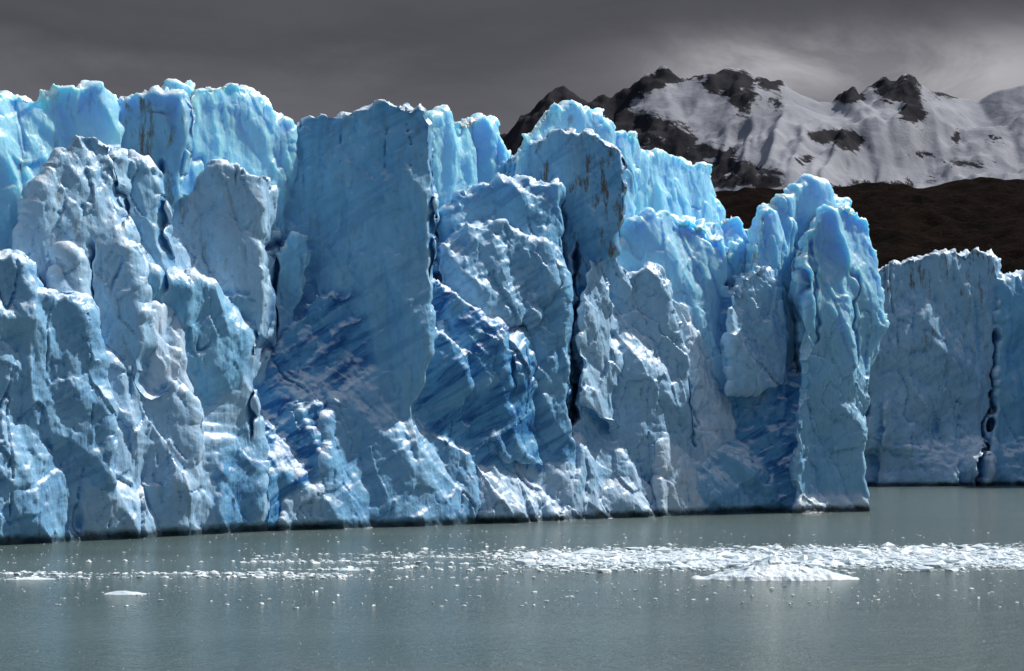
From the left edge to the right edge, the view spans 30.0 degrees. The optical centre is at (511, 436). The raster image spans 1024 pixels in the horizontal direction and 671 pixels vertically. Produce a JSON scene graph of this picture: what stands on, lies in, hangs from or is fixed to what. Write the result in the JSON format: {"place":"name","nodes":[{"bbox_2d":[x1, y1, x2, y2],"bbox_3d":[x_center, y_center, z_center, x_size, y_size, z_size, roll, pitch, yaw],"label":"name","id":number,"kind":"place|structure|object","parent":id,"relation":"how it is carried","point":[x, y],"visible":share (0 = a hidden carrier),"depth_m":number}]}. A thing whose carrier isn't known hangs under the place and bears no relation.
{"place":"outdoors","nodes":[
{"label":"outdoors","id":0,"kind":"place"},
{"bbox_2d":[0,78,889,544],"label":"glacier ice cliff","id":1,"kind":"structure","parent":0,"point":[232,308],"depth_m":204.09},
{"bbox_2d":[0,486,1023,670],"bbox_3d":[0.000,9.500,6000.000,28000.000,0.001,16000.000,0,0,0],"label":"lake water","id":2,"kind":"structure","parent":0,"point":[498,627],"depth_m":108.54},
{"bbox_2d":[8,577,52,579],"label":"ice floe","id":3,"kind":"object","parent":2,"relation":"on","point":[32,578],"visible":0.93,"depth_m":126.75},
{"bbox_2d":[105,590,144,594],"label":"ice floe","id":4,"kind":"object","parent":2,"relation":"on","point":[124,592],"visible":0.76,"depth_m":114.70},
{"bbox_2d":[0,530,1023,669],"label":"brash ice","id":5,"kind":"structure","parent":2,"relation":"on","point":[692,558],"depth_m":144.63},
{"bbox_2d":[575,548,608,552],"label":"ice floe","id":6,"kind":"object","parent":2,"relation":"on","point":[592,550],"visible":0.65,"depth_m":156.08},
{"bbox_2d":[691,555,858,580],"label":"ice floe","id":7,"kind":"object","parent":2,"relation":"on","point":[774,568],"visible":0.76,"depth_m":126.54},
{"bbox_2d":[909,546,931,552],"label":"ice floe","id":8,"kind":"object","parent":2,"relation":"on","point":[917,549],"visible":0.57,"depth_m":154.91},
{"bbox_2d":[0,0,1023,134],"label":"sky","id":9,"kind":"structure","parent":0,"point":[497,58]},
{"bbox_2d":[500,65,1023,191],"bbox_3d":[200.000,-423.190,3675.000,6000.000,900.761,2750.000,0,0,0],"label":"snowy mountain","id":10,"kind":"structure","parent":0,"point":[737,129],"depth_m":4167.50},
{"bbox_2d":[715,177,1023,273],"bbox_3d":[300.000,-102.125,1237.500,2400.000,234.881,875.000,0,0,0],"label":"moraine hill","id":11,"kind":"structure","parent":0,"point":[906,221],"depth_m":1340.03},
{"bbox_2d":[864,247,1023,486],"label":"glacier ice cliff","id":12,"kind":"structure","parent":0,"point":[946,390],"depth_m":366.12}
]}

